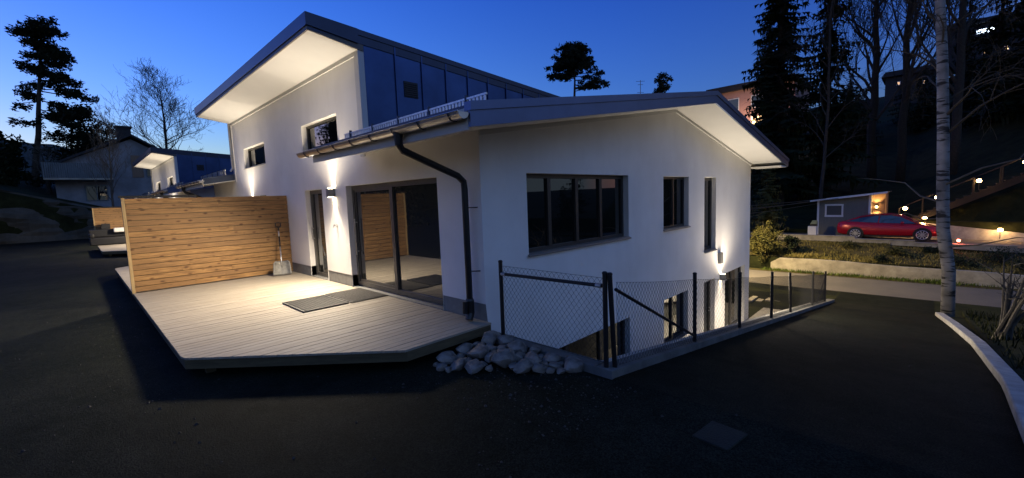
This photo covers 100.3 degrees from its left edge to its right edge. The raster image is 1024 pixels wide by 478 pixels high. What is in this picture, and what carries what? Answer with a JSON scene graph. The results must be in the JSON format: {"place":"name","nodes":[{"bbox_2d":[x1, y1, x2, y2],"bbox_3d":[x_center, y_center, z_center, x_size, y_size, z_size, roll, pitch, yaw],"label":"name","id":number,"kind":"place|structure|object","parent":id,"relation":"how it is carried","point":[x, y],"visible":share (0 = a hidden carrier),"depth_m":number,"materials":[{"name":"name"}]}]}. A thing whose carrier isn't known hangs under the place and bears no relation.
{"place":"outdoors","nodes":[
{"label":"outdoors","id":0,"kind":"place"},
{"bbox_2d":[0,300,934,477],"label":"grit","id":1,"kind":"object","parent":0,"point":[510,394],"visible":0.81,"depth_m":4.33,"materials":[{"name":"gravel"}]},
{"bbox_2d":[0,0,1020,153],"label":"sky","id":2,"kind":"structure","parent":0,"point":[704,45],"materials":[{"name":"blue"}]},
{"bbox_2d":[0,239,1023,477],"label":"driveway","id":3,"kind":"structure","parent":0,"point":[948,414],"depth_m":4.23,"materials":[{"name":"asphalt"}]},
{"bbox_2d":[97,243,126,255],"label":"wooden deck","id":4,"kind":"structure","parent":3,"relation":"on","point":[110,249],"depth_m":20.53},
{"bbox_2d":[88,223,125,245],"bbox_3d":[-21.950,-0.312,23.769,0.900,1.130,2.300,3,8,44],"label":"garden sofa","id":5,"kind":"object","parent":4,"relation":"on","point":[106,234],"visible":0.64,"depth_m":23.43,"materials":[{"name":"black"}]},
{"bbox_2d":[91,206,126,229],"bbox_3d":[-21.926,-0.847,24.677,0.155,2.098,3.264,3,8,44],"label":"wooden partition","id":6,"kind":"object","parent":4,"relation":"on","point":[112,216],"visible":0.21,"depth_m":23.86,"materials":[{"name":"brown wood"}]},
{"bbox_2d":[115,266,272,298],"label":"wooden deck","id":7,"kind":"structure","parent":3,"relation":"on","point":[123,273],"depth_m":10.93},
{"bbox_2d":[134,271,490,372],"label":"wooden deck","id":8,"kind":"structure","parent":3,"relation":"on","point":[237,323],"depth_m":6.15,"materials":[{"name":"wood"}]},
{"bbox_2d":[118,195,292,293],"bbox_3d":[-7.079,-0.010,10.206,0.155,2.098,3.264,3,8,44],"label":"wooden partition","id":9,"kind":"object","parent":8,"relation":"on","point":[177,242],"visible":0.99,"depth_m":9.94,"materials":[{"name":"brown wood"}]},
{"bbox_2d":[273,222,291,275],"bbox_3d":[-5.932,0.248,10.812,0.556,1.328,0.409,3,8,44],"label":"snow shovel","id":10,"kind":"object","parent":8,"relation":"on","point":[281,267],"visible":1,"depth_m":10.81,"materials":[{"name":"metal"}]},
{"bbox_2d":[282,295,348,312],"bbox_3d":[-3.483,1.131,7.555,1.020,0.021,0.760,3,8,44],"label":"door mat","id":11,"kind":"object","parent":8,"relation":"on","point":[309,304],"depth_m":7.49,"materials":[{"name":"black rubber"}]},
{"bbox_2d":[325,288,387,302],"bbox_3d":[-2.960,1.059,8.116,1.140,0.020,0.700,3,8,44],"label":"door mat","id":12,"kind":"object","parent":8,"relation":"on","point":[355,295],"depth_m":8.02,"materials":[{"name":"black rubber"}]},
{"bbox_2d":[436,362,447,370],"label":"field stone","id":13,"kind":"object","parent":3,"relation":"on","point":[441,366],"visible":0.87,"depth_m":5.03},
{"bbox_2d":[436,351,458,363],"bbox_3d":[-0.804,1.470,5.232,0.241,0.177,0.260,3,8,44],"label":"field stone","id":14,"kind":"object","parent":3,"relation":"on","point":[449,357],"visible":0.74,"depth_m":5.17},
{"bbox_2d":[444,366,451,372],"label":"field stone","id":15,"kind":"object","parent":3,"relation":"on","point":[447,369],"visible":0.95,"depth_m":4.99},
{"bbox_2d":[451,357,466,370],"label":"field stone","id":16,"kind":"object","parent":3,"relation":"on","point":[458,364],"visible":0.81,"depth_m":5.01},
{"bbox_2d":[457,352,465,357],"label":"field stone","id":17,"kind":"object","parent":3,"relation":"on","point":[461,355],"visible":0.74,"depth_m":5.31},
{"bbox_2d":[456,342,473,352],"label":"field stone","id":18,"kind":"object","parent":3,"relation":"on","point":[466,347],"visible":0.8,"depth_m":5.42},
{"bbox_2d":[464,359,484,374],"bbox_3d":[-0.433,1.489,4.973,0.242,0.154,0.199,3,8,44],"label":"field stone","id":19,"kind":"object","parent":3,"relation":"on","point":[473,366],"visible":1,"depth_m":4.91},
{"bbox_2d":[466,344,489,359],"bbox_3d":[-0.418,1.409,5.294,0.274,0.192,0.256,3,8,44],"label":"field stone","id":20,"kind":"object","parent":3,"relation":"on","point":[479,351],"visible":0.94,"depth_m":5.22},
{"bbox_2d":[485,365,492,371],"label":"field stone","id":21,"kind":"object","parent":3,"relation":"on","point":[488,368],"visible":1,"depth_m":4.92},
{"bbox_2d":[485,351,495,362],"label":"field stone","id":22,"kind":"object","parent":3,"relation":"on","point":[488,356],"visible":0.69,"depth_m":5.13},
{"bbox_2d":[481,330,500,344],"bbox_3d":[-0.284,1.309,5.623,0.254,0.201,0.254,-1,6,15],"label":"field stone","id":23,"kind":"object","parent":3,"relation":"on","point":[490,336],"visible":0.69,"depth_m":5.55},
{"bbox_2d":[491,348,517,367],"bbox_3d":[-0.091,1.413,5.041,0.236,0.236,0.328,37,39,81],"label":"field stone","id":24,"kind":"object","parent":3,"relation":"on","point":[504,358],"visible":0.94,"depth_m":4.97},
{"bbox_2d":[497,335,513,344],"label":"field stone","id":25,"kind":"object","parent":3,"relation":"on","point":[504,339],"visible":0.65,"depth_m":5.50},
{"bbox_2d":[508,362,515,369],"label":"field stone","id":26,"kind":"object","parent":3,"relation":"on","point":[511,366],"visible":0.81,"depth_m":4.90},
{"bbox_2d":[507,339,526,352],"bbox_3d":[0.061,1.359,5.333,0.264,0.209,0.181,0,6,19],"label":"field stone","id":27,"kind":"object","parent":3,"relation":"on","point":[517,345],"visible":0.71,"depth_m":5.28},
{"bbox_2d":[515,351,525,360],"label":"field stone","id":28,"kind":"object","parent":3,"relation":"on","point":[519,355],"visible":0.56,"depth_m":5.07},
{"bbox_2d":[513,358,534,373],"bbox_3d":[0.146,1.460,4.883,0.218,0.181,0.199,1,6,26],"label":"field stone","id":29,"kind":"object","parent":3,"relation":"on","point":[525,365],"visible":0.96,"depth_m":4.83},
{"bbox_2d":[524,351,542,362],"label":"field stone","id":30,"kind":"object","parent":3,"relation":"on","point":[534,356],"visible":0.62,"depth_m":4.98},
{"bbox_2d":[528,344,540,353],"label":"field stone","id":31,"kind":"object","parent":3,"relation":"on","point":[535,348],"visible":0.75,"depth_m":5.28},
{"bbox_2d":[532,363,546,373],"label":"field stone","id":32,"kind":"object","parent":3,"relation":"on","point":[538,368],"visible":0.99,"depth_m":4.83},
{"bbox_2d":[546,367,554,373],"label":"field stone","id":33,"kind":"object","parent":3,"relation":"on","point":[549,370],"visible":1,"depth_m":4.83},
{"bbox_2d":[542,352,561,362],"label":"field stone","id":34,"kind":"object","parent":3,"relation":"on","point":[548,357],"visible":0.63,"depth_m":5.04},
{"bbox_2d":[549,361,562,370],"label":"field stone","id":35,"kind":"object","parent":3,"relation":"on","point":[555,365],"visible":0.76,"depth_m":4.91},
{"bbox_2d":[557,368,565,373],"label":"field stone","id":36,"kind":"object","parent":3,"relation":"on","point":[561,370],"visible":0.99,"depth_m":4.82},
{"bbox_2d":[564,356,583,372],"bbox_3d":[0.723,1.462,4.927,0.245,0.195,0.238,-1,6,8],"label":"field stone","id":37,"kind":"object","parent":3,"relation":"on","point":[573,364],"visible":0.84,"depth_m":4.85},
{"bbox_2d":[692,421,747,451],"bbox_3d":[1.696,1.619,3.484,0.346,0.052,0.291,-7,7,-39],"label":"drain cover","id":38,"kind":"object","parent":3,"relation":"on","point":[720,436],"visible":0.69,"depth_m":3.46,"materials":[{"name":"metal"}]},
{"bbox_2d":[0,55,1023,447],"bbox_3d":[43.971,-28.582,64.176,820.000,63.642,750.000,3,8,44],"label":"ground","id":39,"kind":"structure","parent":0,"point":[1002,209],"depth_m":31.45,"materials":[{"name":"plant"}]},
{"bbox_2d":[0,142,23,186],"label":"shrub","id":40,"kind":"object","parent":39,"relation":"on","point":[8,175],"visible":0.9,"depth_m":36.13,"materials":[{"name":"green plant"}]},
{"bbox_2d":[0,131,31,180],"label":"shrub","id":41,"kind":"object","parent":39,"relation":"on","point":[17,160],"visible":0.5,"depth_m":41.57,"materials":[{"name":"green plant"}]},
{"bbox_2d":[27,144,60,193],"bbox_3d":[-40.470,-5.652,37.109,2.260,5.253,2.115,1,6,32],"label":"bare tree","id":42,"kind":"object","parent":39,"relation":"on","point":[49,188],"visible":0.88,"depth_m":37.06,"materials":[{"name":"brown plant"}]},
{"bbox_2d":[0,190,95,243],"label":"rock wall","id":43,"kind":"structure","parent":39,"relation":"on","point":[33,225],"depth_m":32.69,"materials":[{"name":"stone"}]},
{"bbox_2d":[4,15,99,186],"bbox_3d":[-42.769,-12.119,40.447,7.937,17.844,4.630,-2,6,6],"label":"pine tree","id":44,"kind":"object","parent":39,"relation":"on","point":[40,31],"visible":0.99,"depth_m":39.69,"materials":[{"name":"green plant"}]},
{"bbox_2d":[21,106,115,187],"bbox_3d":[-41.274,-7.785,41.230,8.226,9.947,8.743,3,8,44],"label":"pine tree","id":45,"kind":"object","parent":39,"relation":"on","point":[81,138],"visible":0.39,"depth_m":39.52,"materials":[{"name":"green plant"}]},
{"bbox_2d":[41,125,156,207],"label":"old house","id":46,"kind":"structure","parent":39,"relation":"on","point":[72,180],"depth_m":37.66,"materials":[{"name":"paint"}]},
{"bbox_2d":[84,185,108,200],"bbox_3d":[-36.458,-4.023,37.525,0.048,1.360,1.460,3,8,44],"label":"window","id":47,"kind":"structure","parent":46,"relation":"in","point":[93,192],"depth_m":37.50,"materials":[{"name":"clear glass"}]},
{"bbox_2d":[68,99,130,207],"bbox_3d":[-28.539,-4.644,29.888,2.611,10.114,3.391,3,8,44],"label":"bare tree","id":48,"kind":"object","parent":39,"relation":"on","point":[112,142],"visible":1,"depth_m":29.94,"materials":[{"name":"plant"}]},
{"bbox_2d":[92,116,122,141],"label":"bare tree","id":49,"kind":"object","parent":39,"relation":"on","point":[106,128],"visible":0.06,"depth_m":59.25,"materials":[{"name":"brown plant"}]},
{"bbox_2d":[100,57,210,150],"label":"bare tree","id":50,"kind":"object","parent":39,"relation":"on","point":[162,105],"visible":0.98,"depth_m":59.01,"materials":[{"name":"brown plant"}]},
{"bbox_2d":[130,147,233,198],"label":"white house","id":51,"kind":"structure","parent":39,"relation":"on","point":[171,170],"depth_m":23.15,"materials":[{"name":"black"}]},
{"bbox_2d":[175,11,788,359],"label":"white house","id":52,"kind":"structure","parent":39,"relation":"on","point":[451,183],"depth_m":8.42,"materials":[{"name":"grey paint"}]},
{"bbox_2d":[245,144,265,168],"bbox_3d":[-7.707,-2.496,12.922,2.128,0.636,0.265,3,8,44],"label":"window","id":53,"kind":"structure","parent":52,"relation":"in","point":[256,155],"depth_m":13.13,"materials":[{"name":"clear glass"}]},
{"bbox_2d":[310,189,328,277],"bbox_3d":[-4.515,-0.127,10.183,1.013,2.079,0.150,3,8,44],"label":"door","id":54,"kind":"structure","parent":52,"relation":"in","point":[318,229],"depth_m":10.34,"materials":[{"name":"black glass"}]},
{"bbox_2d":[303,116,337,151],"bbox_3d":[-4.239,-2.326,9.539,2.001,0.621,0.265,3,8,44],"label":"window","id":55,"kind":"structure","parent":52,"relation":"in","point":[325,131],"depth_m":9.68,"materials":[{"name":"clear glass"}]},
{"bbox_2d":[326,188,334,196],"bbox_3d":[-3.886,-0.987,9.127,0.150,0.188,0.169,3,8,44],"label":"wall lamp","id":56,"kind":"object","parent":52,"relation":"attached to","point":[330,192],"visible":1,"depth_m":9.09,"materials":[{"name":"grey"}]},
{"bbox_2d":[351,178,442,304],"bbox_3d":[-2.152,-0.006,7.878,3.152,2.068,0.150,3,8,44],"label":"sliding door","id":57,"kind":"structure","parent":52,"relation":"in","point":[397,235],"depth_m":7.77,"materials":[{"name":"black glass"}]},
{"bbox_2d":[526,174,630,256],"bbox_3d":[1.259,-0.514,7.762,0.265,1.298,3.160,3,8,44],"label":"window","id":58,"kind":"structure","parent":52,"relation":"in","point":[565,212],"depth_m":7.66,"materials":[{"name":"black glass"}]},
{"bbox_2d":[560,319,624,359],"bbox_3d":[1.320,2.363,8.084,0.076,1.158,3.098,3,8,44],"label":"window","id":59,"kind":"structure","parent":52,"relation":"in","point":[592,345],"depth_m":8.44,"materials":[{"name":"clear glass"}]},
{"bbox_2d":[663,177,690,231],"bbox_3d":[3.973,-0.884,10.525,0.265,1.291,1.520,3,8,44],"label":"window","id":60,"kind":"structure","parent":52,"relation":"in","point":[673,187],"depth_m":10.61,"materials":[{"name":"black glass"}]},
{"bbox_2d":[664,293,689,342],"bbox_3d":[4.073,2.003,10.795,0.265,1.224,1.480,3,8,44],"label":"window","id":61,"kind":"structure","parent":52,"relation":"in","point":[675,298],"depth_m":10.96,"materials":[{"name":"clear glass"}]},
{"bbox_2d":[704,280,710,331],"bbox_3d":[5.605,2.157,12.458,0.150,1.973,0.848,3,8,44],"label":"door","id":62,"kind":"structure","parent":52,"relation":"in","point":[705,284],"depth_m":12.61,"materials":[{"name":"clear glass"}]},
{"bbox_2d":[704,177,717,253],"bbox_3d":[5.552,-0.690,12.156,0.265,2.106,0.945,3,8,44],"label":"window","id":63,"kind":"structure","parent":52,"relation":"in","point":[708,181],"depth_m":12.36,"materials":[{"name":"black glass"}]},
{"bbox_2d":[725,266,740,325],"bbox_3d":[7.187,1.943,14.079,0.076,1.973,1.958,3,8,44],"label":"glazed door","id":64,"kind":"structure","parent":52,"relation":"in","point":[733,274],"depth_m":14.13,"materials":[{"name":"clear glass"}]},
{"bbox_2d":[544,41,609,95],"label":"pine tree","id":65,"kind":"object","parent":39,"relation":"on","point":[574,59],"visible":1,"depth_m":59.07,"materials":[{"name":"green plant"}]},
{"bbox_2d":[652,72,672,92],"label":"pine tree","id":66,"kind":"object","parent":39,"relation":"on","point":[664,86],"visible":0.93,"depth_m":56.85,"materials":[{"name":"green plant"}]},
{"bbox_2d":[495,299,834,379],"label":"retaining wall","id":67,"kind":"structure","parent":39,"relation":"on","point":[594,366],"depth_m":5.78,"materials":[{"name":"concrete"}]},
{"bbox_2d":[498,260,608,367],"bbox_3d":[0.448,0.866,5.282,1.697,1.098,0.066,3,8,44],"label":"chain link fence","id":68,"kind":"object","parent":67,"relation":"on","point":[603,285],"visible":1,"depth_m":5.16,"materials":[{"name":"metal"}]},
{"bbox_2d":[607,271,826,367],"bbox_3d":[5.867,1.264,9.674,0.154,3.115,13.772,3,8,44],"label":"chain link fence","id":69,"kind":"object","parent":67,"relation":"on","point":[789,301],"visible":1,"depth_m":6.84,"materials":[{"name":"metal"}]},
{"bbox_2d":[706,73,808,132],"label":"hillside house","id":70,"kind":"structure","parent":39,"relation":"on","point":[736,96],"depth_m":59.98,"materials":[{"name":"paint"}]},
{"bbox_2d":[728,98,738,109],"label":"window","id":71,"kind":"structure","parent":70,"relation":"in","point":[735,101],"depth_m":60.53,"materials":[{"name":"white paint"}]},
{"bbox_2d":[745,0,775,191],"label":"spruce tree","id":72,"kind":"object","parent":39,"relation":"on","point":[754,117],"visible":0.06,"depth_m":41.32,"materials":[{"name":"green plant"}]},
{"bbox_2d":[750,168,788,234],"bbox_3d":[17.670,-2.625,29.348,3.556,6.517,3.190,3,8,44],"label":"spruce tree","id":73,"kind":"object","parent":39,"relation":"on","point":[762,218],"visible":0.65,"depth_m":29.18,"materials":[{"name":"green plant"}]},
{"bbox_2d":[741,0,835,206],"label":"spruce tree","id":74,"kind":"object","parent":39,"relation":"on","point":[779,127],"visible":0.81,"depth_m":33.74,"materials":[{"name":"green plant"}]},
{"bbox_2d":[749,282,838,309],"bbox_3d":[6.193,2.092,22.241,16.900,0.220,3.540,3,8,44],"label":"parking area","id":75,"kind":"object","parent":39,"relation":"on","point":[830,292],"visible":0.08,"depth_m":17.61,"materials":[{"name":"black concrete"}]},
{"bbox_2d":[748,0,928,198],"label":"birch tree","id":76,"kind":"object","parent":39,"relation":"on","point":[828,100],"visible":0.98,"depth_m":29.55,"materials":[{"name":"plant"}]},
{"bbox_2d":[793,0,888,195],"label":"spruce tree","id":77,"kind":"object","parent":39,"relation":"on","point":[837,175],"visible":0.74,"depth_m":33.99,"materials":[{"name":"green plant"}]},
{"bbox_2d":[810,191,891,234],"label":"garden shed","id":78,"kind":"structure","parent":39,"relation":"on","point":[832,212],"depth_m":27.12,"materials":[{"name":"wood"}]},
{"bbox_2d":[825,204,843,216],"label":"window","id":79,"kind":"structure","parent":78,"relation":"in","point":[831,210],"depth_m":27.47,"materials":[{"name":"white paint"}]},
{"bbox_2d":[881,203,884,212],"bbox_3d":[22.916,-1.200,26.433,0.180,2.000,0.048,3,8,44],"label":"door","id":80,"kind":"structure","parent":78,"relation":"in","point":[882,204],"depth_m":26.34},
{"bbox_2d":[841,73,860,108],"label":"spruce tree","id":81,"kind":"object","parent":39,"relation":"on","point":[850,81],"visible":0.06,"depth_m":55.90,"materials":[{"name":"green plant"}]},
{"bbox_2d":[846,86,877,140],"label":"spruce tree","id":82,"kind":"object","parent":39,"relation":"on","point":[855,100],"visible":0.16,"depth_m":50.44,"materials":[{"name":"green plant"}]},
{"bbox_2d":[805,0,967,178],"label":"bare tree","id":83,"kind":"object","parent":39,"relation":"on","point":[871,168],"visible":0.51,"depth_m":36.02,"materials":[{"name":"brown plant"}]},
{"bbox_2d":[749,267,1023,291],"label":"verge","id":84,"kind":"structure","parent":39,"relation":"on","point":[961,285],"depth_m":19.43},
{"bbox_2d":[750,232,1023,248],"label":"parking pad","id":85,"kind":"object","parent":39,"relation":"on","point":[1020,245],"visible":0.26,"depth_m":23.33,"materials":[{"name":"concrete"}]},
{"bbox_2d":[808,220,817,234],"bbox_3d":[18.880,-0.629,26.814,0.460,1.090,0.350,3,8,44],"label":"utility cabinet","id":86,"kind":"object","parent":85,"relation":"on","point":[812,228],"visible":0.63,"depth_m":26.67,"materials":[{"name":"white paint"}]},
{"bbox_2d":[837,213,936,241],"bbox_3d":[21.979,-0.744,24.917,4.690,1.519,2.050,3,8,44],"label":"parked car","id":87,"kind":"object","parent":85,"relation":"on","point":[891,225],"visible":0.89,"depth_m":24.41,"materials":[{"name":"red paint"}]},
{"bbox_2d":[771,257,1023,288],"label":"roadside wall","id":88,"kind":"structure","parent":39,"relation":"on","point":[980,278],"depth_m":19.68,"materials":[{"name":"concrete"}]},
{"bbox_2d":[777,234,1023,252],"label":"parapet wall","id":89,"kind":"structure","parent":39,"relation":"on","point":[844,238],"depth_m":23.37,"materials":[{"name":"concrete"}]},
{"bbox_2d":[881,65,936,106],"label":"hillside house","id":90,"kind":"structure","parent":39,"relation":"on","point":[889,81],"depth_m":69.83,"materials":[{"name":"tile"}]},
{"bbox_2d":[861,0,980,180],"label":"bare tree","id":91,"kind":"object","parent":39,"relation":"on","point":[900,172],"visible":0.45,"depth_m":33.65,"materials":[{"name":"brown plant"}]},
{"bbox_2d":[831,0,1023,316],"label":"birch tree","id":92,"kind":"object","parent":39,"relation":"on","point":[947,262],"visible":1,"depth_m":13.28,"materials":[{"name":"grey plant"}]},
{"bbox_2d":[859,0,1002,174],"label":"bare tree","id":93,"kind":"object","parent":39,"relation":"on","point":[958,79],"visible":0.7,"depth_m":28.47,"materials":[{"name":"brown plant"}]},
{"bbox_2d":[911,73,950,126],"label":"spruce tree","id":94,"kind":"object","parent":39,"relation":"on","point":[933,91],"visible":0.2,"depth_m":50.66,"materials":[{"name":"green plant"}]},
{"bbox_2d":[926,0,990,123],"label":"spruce tree","id":95,"kind":"object","parent":39,"relation":"on","point":[969,42],"visible":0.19,"depth_m":42.60,"materials":[{"name":"green plant"}]},
{"bbox_2d":[898,157,1023,220],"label":"garden stairs","id":96,"kind":"structure","parent":39,"relation":"on","point":[999,186],"depth_m":23.85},
{"bbox_2d":[919,222,1023,241],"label":"white wall","id":97,"kind":"structure","parent":39,"relation":"on","point":[958,232],"depth_m":23.64,"materials":[{"name":"concrete"}]},
{"bbox_2d":[935,312,1023,442],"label":"kerb","id":98,"kind":"structure","parent":39,"relation":"on","point":[1009,379],"depth_m":5.85,"materials":[{"name":"concrete"}]},
{"bbox_2d":[947,9,1023,73],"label":"hillside house","id":99,"kind":"structure","parent":39,"relation":"on","point":[976,24],"depth_m":80.11,"materials":[{"name":"tile"}]},
{"bbox_2d":[950,0,1023,131],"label":"spruce tree","id":100,"kind":"object","parent":39,"relation":"on","point":[999,35],"visible":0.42,"depth_m":36.98,"materials":[{"name":"green plant"}]},
{"bbox_2d":[955,28,1023,68],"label":"hillside house","id":101,"kind":"structure","parent":39,"relation":"on","point":[981,55],"depth_m":70.68,"materials":[{"name":"tile"}]},
{"bbox_2d":[966,309,1023,373],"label":"slope grass","id":102,"kind":"structure","parent":39,"relation":"on","point":[1020,365],"depth_m":8.96,"materials":[{"name":"plant"}]},
{"bbox_2d":[978,248,1023,339],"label":"bare shrub","id":103,"kind":"object","parent":39,"relation":"on","point":[1009,320],"visible":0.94,"depth_m":8.61,"materials":[{"name":"plant"}]},
{"bbox_2d":[748,308,779,319],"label":"terrace","id":104,"kind":"structure","parent":0,"point":[761,312],"depth_m":15.68,"materials":[{"name":"concrete"}]},
{"bbox_2d":[749,270,1023,309],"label":"road","id":105,"kind":"structure","parent":0,"point":[977,296],"depth_m":17.58,"materials":[{"name":"asphalt"}]},
{"bbox_2d":[749,240,1023,274],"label":"bank","id":106,"kind":"structure","parent":0,"point":[859,253],"depth_m":21.89,"materials":[{"name":"plant"}]},
{"bbox_2d":[749,220,794,262],"bbox_3d":[14.019,0.204,23.671,2.114,2.515,2.323,-3,6,-7],"label":"shrub","id":107,"kind":"object","parent":106,"relation":"on","point":[762,242],"visible":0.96,"depth_m":23.24,"materials":[{"name":"green plant"}]},
{"bbox_2d":[783,235,801,252],"bbox_3d":[15.354,0.331,23.387,1.022,1.123,0.988,-3,5,-4],"label":"shrub","id":108,"kind":"object","parent":106,"relation":"on","point":[792,243],"visible":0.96,"depth_m":23.28,"materials":[{"name":"green plant"}]},
{"bbox_2d":[840,240,860,248],"bbox_3d":[18.369,0.339,23.162,0.941,0.571,0.756,-4,6,-22],"label":"shrub","id":109,"kind":"object","parent":106,"relation":"on","point":[849,244],"visible":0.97,"depth_m":23.07,"materials":[{"name":"green plant"}]},
{"bbox_2d":[872,254,892,262],"bbox_3d":[17.468,0.944,20.103,0.736,0.505,0.722,1,6,26],"label":"shrub","id":110,"kind":"object","parent":106,"relation":"on","point":[878,258],"visible":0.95,"depth_m":19.99,"materials":[{"name":"green plant"}]},
{"bbox_2d":[883,246,911,256],"bbox_3d":[19.151,0.625,21.205,1.139,0.620,0.977,3,8,44],"label":"shrub","id":111,"kind":"object","parent":106,"relation":"on","point":[898,251],"visible":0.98,"depth_m":21.10,"materials":[{"name":"green plant"}]},
{"bbox_2d":[919,246,938,253],"bbox_3d":[20.862,0.571,21.269,0.902,0.489,0.712,3,8,44],"label":"shrub","id":112,"kind":"object","parent":106,"relation":"on","point":[929,249],"visible":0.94,"depth_m":21.20,"materials":[{"name":"green plant"}]},
{"bbox_2d":[954,254,985,268],"bbox_3d":[19.799,0.980,18.643,1.025,0.726,1.272,-3,6,-11],"label":"shrub","id":113,"kind":"object","parent":106,"relation":"on","point":[960,261],"visible":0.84,"depth_m":18.49,"materials":[{"name":"green plant"}]},
{"bbox_2d":[975,246,1023,265],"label":"shrub","id":114,"kind":"object","parent":106,"relation":"on","point":[990,257],"visible":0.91,"depth_m":18.84,"materials":[{"name":"green plant"}]},
{"bbox_2d":[1010,260,1023,270],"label":"shrub","id":115,"kind":"object","parent":106,"relation":"on","point":[1022,265],"visible":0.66,"depth_m":17.43,"materials":[{"name":"green plant"}]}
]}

